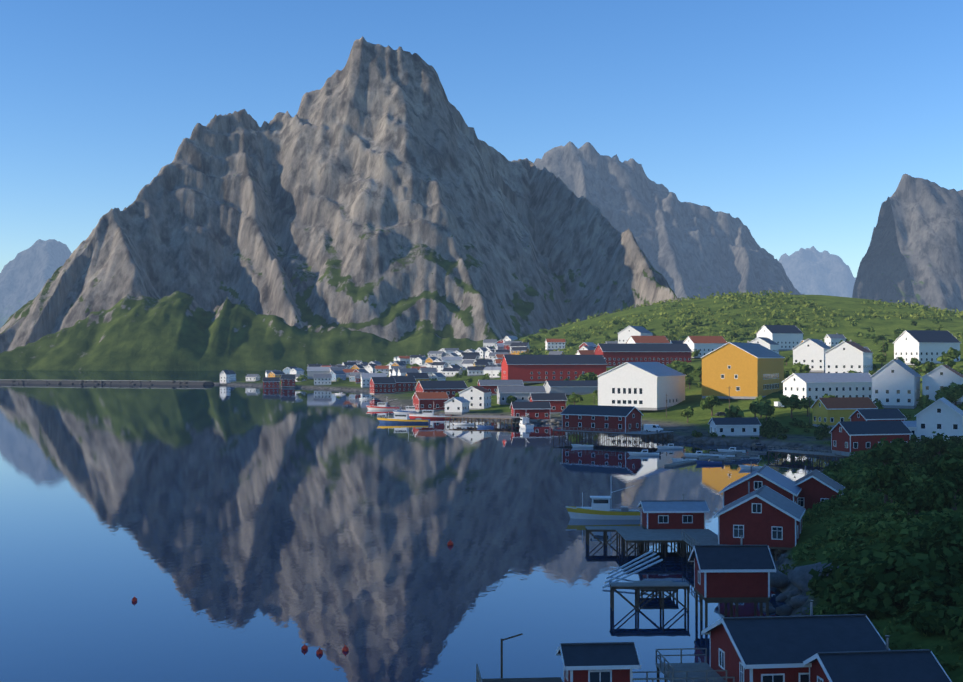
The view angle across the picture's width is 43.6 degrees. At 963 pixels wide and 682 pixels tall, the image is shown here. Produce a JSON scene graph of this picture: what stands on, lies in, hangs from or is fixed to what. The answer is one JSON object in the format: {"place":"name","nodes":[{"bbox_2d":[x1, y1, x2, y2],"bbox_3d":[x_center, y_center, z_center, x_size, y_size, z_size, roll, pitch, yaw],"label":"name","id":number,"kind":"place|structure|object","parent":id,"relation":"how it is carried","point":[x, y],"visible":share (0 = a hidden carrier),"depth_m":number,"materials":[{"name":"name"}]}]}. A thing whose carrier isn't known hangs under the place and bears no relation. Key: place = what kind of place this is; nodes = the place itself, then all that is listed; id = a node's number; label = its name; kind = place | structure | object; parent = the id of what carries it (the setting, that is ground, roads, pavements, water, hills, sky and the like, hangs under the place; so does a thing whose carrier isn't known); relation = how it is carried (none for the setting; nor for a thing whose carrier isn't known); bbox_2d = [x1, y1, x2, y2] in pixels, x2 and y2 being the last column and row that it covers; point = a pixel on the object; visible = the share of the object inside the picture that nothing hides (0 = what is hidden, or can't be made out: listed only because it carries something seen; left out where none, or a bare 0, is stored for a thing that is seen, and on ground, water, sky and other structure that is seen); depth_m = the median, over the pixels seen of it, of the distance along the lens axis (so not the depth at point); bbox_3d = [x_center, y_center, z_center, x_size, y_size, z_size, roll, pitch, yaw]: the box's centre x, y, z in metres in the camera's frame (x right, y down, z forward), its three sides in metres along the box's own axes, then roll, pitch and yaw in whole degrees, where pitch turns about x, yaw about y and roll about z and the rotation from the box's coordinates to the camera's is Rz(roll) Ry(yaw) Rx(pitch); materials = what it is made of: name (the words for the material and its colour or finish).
{"place":"outdoors","nodes":[
{"label":"outdoors","id":0,"kind":"place"},
{"bbox_2d":[0,239,71,327],"bbox_3d":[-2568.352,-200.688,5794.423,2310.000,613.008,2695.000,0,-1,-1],"label":"mountain","id":1,"kind":"structure","parent":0,"point":[26,275],"depth_m":5822.98,"materials":[{"name":"grey stone"}]},
{"bbox_2d":[0,36,680,370],"bbox_3d":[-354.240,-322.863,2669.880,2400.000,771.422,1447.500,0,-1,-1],"label":"mountain","id":2,"kind":"structure","parent":0,"point":[370,202],"depth_m":2524.89,"materials":[{"name":"grey stone"}]},
{"bbox_2d":[0,370,836,681],"bbox_3d":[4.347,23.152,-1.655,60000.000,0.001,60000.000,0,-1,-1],"label":"water","id":3,"kind":"structure","parent":0,"point":[240,534],"depth_m":154.17,"materials":[{"name":"blue liquid"}]},
{"bbox_2d":[11,379,193,384],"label":"causeway rocks","id":4,"kind":"object","parent":3,"relation":"in","point":[82,381],"visible":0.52,"depth_m":1042.96,"materials":[{"name":"grey stone"}]},
{"bbox_2d":[0,379,214,384],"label":"causeway","id":5,"kind":"structure","parent":3,"relation":"in","point":[123,382],"depth_m":1043.45,"materials":[{"name":"grey"}]},
{"bbox_2d":[366,399,400,409],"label":"boat","id":6,"kind":"object","parent":3,"relation":"on","point":[381,406],"visible":0.79,"depth_m":532.78,"materials":[{"name":"white"}]},
{"bbox_2d":[376,405,429,423],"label":"boat","id":7,"kind":"object","parent":3,"relation":"on","point":[401,418],"visible":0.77,"depth_m":423.39,"materials":[{"name":"yellow"}]},
{"bbox_2d":[392,401,421,413],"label":"boat","id":8,"kind":"object","parent":3,"relation":"on","point":[411,408],"visible":0.38,"depth_m":490.77,"materials":[{"name":"white"}]},
{"bbox_2d":[409,404,451,418],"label":"boat","id":9,"kind":"object","parent":3,"relation":"on","point":[427,414],"visible":0.83,"depth_m":454.87,"materials":[{"name":"white"}]},
{"bbox_2d":[453,421,474,424],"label":"moored boat","id":10,"kind":"object","parent":3,"relation":"on","point":[463,423],"visible":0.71,"depth_m":412.56,"materials":[{"name":"white"}]},
{"bbox_2d":[477,425,494,427],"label":"moored boat","id":11,"kind":"object","parent":3,"relation":"on","point":[483,426],"visible":0.81,"depth_m":397.81,"materials":[{"name":"blue"}]},
{"bbox_2d":[519,415,533,428],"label":"boat","id":12,"kind":"object","parent":3,"relation":"on","point":[524,422],"visible":0.81,"depth_m":397.80,"materials":[{"name":"white"}]},
{"bbox_2d":[571,444,594,446],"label":"moored boat","id":13,"kind":"object","parent":3,"relation":"on","point":[580,445],"visible":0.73,"depth_m":310.42,"materials":[{"name":"white"}]},
{"bbox_2d":[566,477,639,519],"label":"boat","id":14,"kind":"object","parent":3,"relation":"in","point":[599,509],"visible":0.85,"depth_m":172.41,"materials":[{"name":"white"}]},
{"bbox_2d":[628,450,660,455],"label":"moored boat","id":15,"kind":"object","parent":3,"relation":"on","point":[643,453],"visible":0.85,"depth_m":284.14,"materials":[{"name":"white"}]},
{"bbox_2d":[445,415,847,466],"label":"marina piers","id":16,"kind":"structure","parent":3,"relation":"in","point":[803,453],"depth_m":326.10,"materials":[{"name":"brown"}]},
{"bbox_2d":[560,405,643,431],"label":"warehouse","id":17,"kind":"structure","parent":16,"relation":"on","point":[604,418],"depth_m":336.79,"materials":[{"name":"red wood"}]},
{"bbox_2d":[656,444,684,448],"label":"boat","id":18,"kind":"object","parent":3,"relation":"on","point":[669,446],"visible":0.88,"depth_m":304.22,"materials":[{"name":"white"}]},
{"bbox_2d":[671,457,698,461],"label":"boat","id":19,"kind":"object","parent":3,"relation":"on","point":[677,459],"visible":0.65,"depth_m":267.33,"materials":[{"name":"white"}]},
{"bbox_2d":[683,451,713,456],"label":"boat","id":20,"kind":"object","parent":3,"relation":"on","point":[696,453],"visible":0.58,"depth_m":281.03,"materials":[{"name":"white"}]},
{"bbox_2d":[695,460,723,464],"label":"boat","id":21,"kind":"object","parent":3,"relation":"on","point":[708,462],"visible":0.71,"depth_m":260.75,"materials":[{"name":"blue"}]},
{"bbox_2d":[710,454,736,457],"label":"boat","id":22,"kind":"object","parent":3,"relation":"on","point":[724,456],"visible":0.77,"depth_m":277.49,"materials":[{"name":"white"}]},
{"bbox_2d":[717,447,746,452],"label":"boat","id":23,"kind":"object","parent":3,"relation":"on","point":[730,449],"visible":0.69,"depth_m":292.54,"materials":[{"name":"white"}]},
{"bbox_2d":[739,465,768,469],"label":"moored boat","id":24,"kind":"object","parent":3,"relation":"on","point":[749,467],"visible":0.65,"depth_m":249.27,"materials":[{"name":"white"}]},
{"bbox_2d":[0,0,962,277],"label":"sky","id":25,"kind":"structure","parent":0,"point":[796,121],"materials":[{"name":"blue"}]},
{"bbox_2d":[213,295,962,431],"bbox_3d":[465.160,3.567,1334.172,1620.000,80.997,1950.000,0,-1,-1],"label":"land","id":26,"kind":"structure","parent":0,"point":[698,420],"depth_m":871.34,"materials":[{"name":"green plant"}]},
{"bbox_2d":[219,325,962,455],"bbox_3d":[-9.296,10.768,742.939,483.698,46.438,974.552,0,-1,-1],"label":"village","id":27,"kind":"object","parent":26,"relation":"on","point":[640,376],"visible":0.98,"depth_m":485.20,"materials":[{"name":"white"}]},
{"bbox_2d":[297,318,962,417],"bbox_3d":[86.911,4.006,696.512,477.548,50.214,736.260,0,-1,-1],"label":"village tree crowns","id":28,"kind":"object","parent":26,"relation":"on","point":[760,406],"visible":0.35,"depth_m":499.64,"materials":[{"name":"green plant"}]},
{"bbox_2d":[644,424,662,431],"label":"van","id":29,"kind":"object","parent":26,"relation":"on","point":[651,427],"depth_m":331.48,"materials":[{"name":"white"}]},
{"bbox_2d":[383,290,962,371],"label":"hill scrub","id":30,"kind":"object","parent":26,"relation":"on","point":[748,296],"visible":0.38,"depth_m":930.75,"materials":[{"name":"green plant"}]},
{"bbox_2d":[436,365,913,422],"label":"utility poles","id":31,"kind":"object","parent":26,"relation":"on","point":[729,398],"visible":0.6,"depth_m":414.71,"materials":[{"name":"brown wood"}]},
{"bbox_2d":[715,412,725,415],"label":"car","id":32,"kind":"object","parent":26,"relation":"on","point":[720,413],"visible":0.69,"depth_m":398.24,"materials":[{"name":"black metal"}]},
{"bbox_2d":[574,353,960,514],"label":"tree trunks","id":33,"kind":"object","parent":26,"relation":"on","point":[916,511],"visible":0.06,"depth_m":203.99,"materials":[{"name":"brown"}]},
{"bbox_2d":[774,402,783,407],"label":"van","id":34,"kind":"object","parent":26,"relation":"on","point":[778,404],"visible":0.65,"depth_m":397.73,"materials":[{"name":"white metal"}]},
{"bbox_2d":[533,141,804,299],"bbox_3d":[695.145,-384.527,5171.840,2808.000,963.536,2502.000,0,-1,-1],"label":"mountain","id":35,"kind":"structure","parent":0,"point":[689,249],"depth_m":5020.85,"materials":[{"name":"grey stone"}]},
{"bbox_2d":[653,412,962,681],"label":"land","id":36,"kind":"structure","parent":0,"point":[795,435],"depth_m":125.87,"materials":[{"name":"green plant"}]},
{"bbox_2d":[529,418,848,615],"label":"rocks","id":37,"kind":"object","parent":36,"relation":"on","point":[799,577],"visible":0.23,"depth_m":113.32,"materials":[{"name":"grey stone"}]},
{"bbox_2d":[476,466,951,681],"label":"fishing cabins","id":38,"kind":"object","parent":36,"relation":"on","point":[771,514],"visible":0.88,"depth_m":103.30,"materials":[{"name":"red wood"}]},
{"bbox_2d":[561,462,930,654],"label":"roof ridge caps","id":39,"kind":"object","parent":38,"relation":"on","point":[887,650],"visible":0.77,"depth_m":78.37,"materials":[{"name":"white"}]},
{"bbox_2d":[750,443,762,448],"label":"car","id":40,"kind":"object","parent":36,"relation":"on","point":[756,445],"visible":1,"depth_m":304.48,"materials":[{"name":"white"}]},
{"bbox_2d":[691,417,962,641],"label":"dark shrubs","id":41,"kind":"object","parent":36,"relation":"on","point":[921,584],"visible":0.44,"depth_m":91.51,"materials":[{"name":"green plant"}]},
{"bbox_2d":[708,406,962,614],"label":"bushes","id":42,"kind":"object","parent":36,"relation":"on","point":[889,527],"visible":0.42,"depth_m":131.27,"materials":[{"name":"green plant"}]},
{"bbox_2d":[778,441,962,670],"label":"tufts","id":43,"kind":"object","parent":36,"relation":"on","point":[938,648],"visible":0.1,"depth_m":121.55,"materials":[{"name":"green plant"}]},
{"bbox_2d":[864,431,962,513],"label":"tree crowns","id":44,"kind":"object","parent":36,"relation":"on","point":[945,471],"visible":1,"depth_m":140.81,"materials":[{"name":"green plant"}]},
{"bbox_2d":[779,246,855,297],"bbox_3d":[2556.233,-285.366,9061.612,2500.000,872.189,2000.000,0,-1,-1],"label":"distant mountain","id":45,"kind":"structure","parent":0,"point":[812,270],"depth_m":8888.15,"materials":[{"name":"grey stone"}]},
{"bbox_2d":[852,174,962,312],"bbox_3d":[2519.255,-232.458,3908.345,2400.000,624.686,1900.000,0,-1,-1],"label":"mountain","id":46,"kind":"structure","parent":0,"point":[914,253],"depth_m":3853.66,"materials":[{"name":"grey stone"}]}
]}

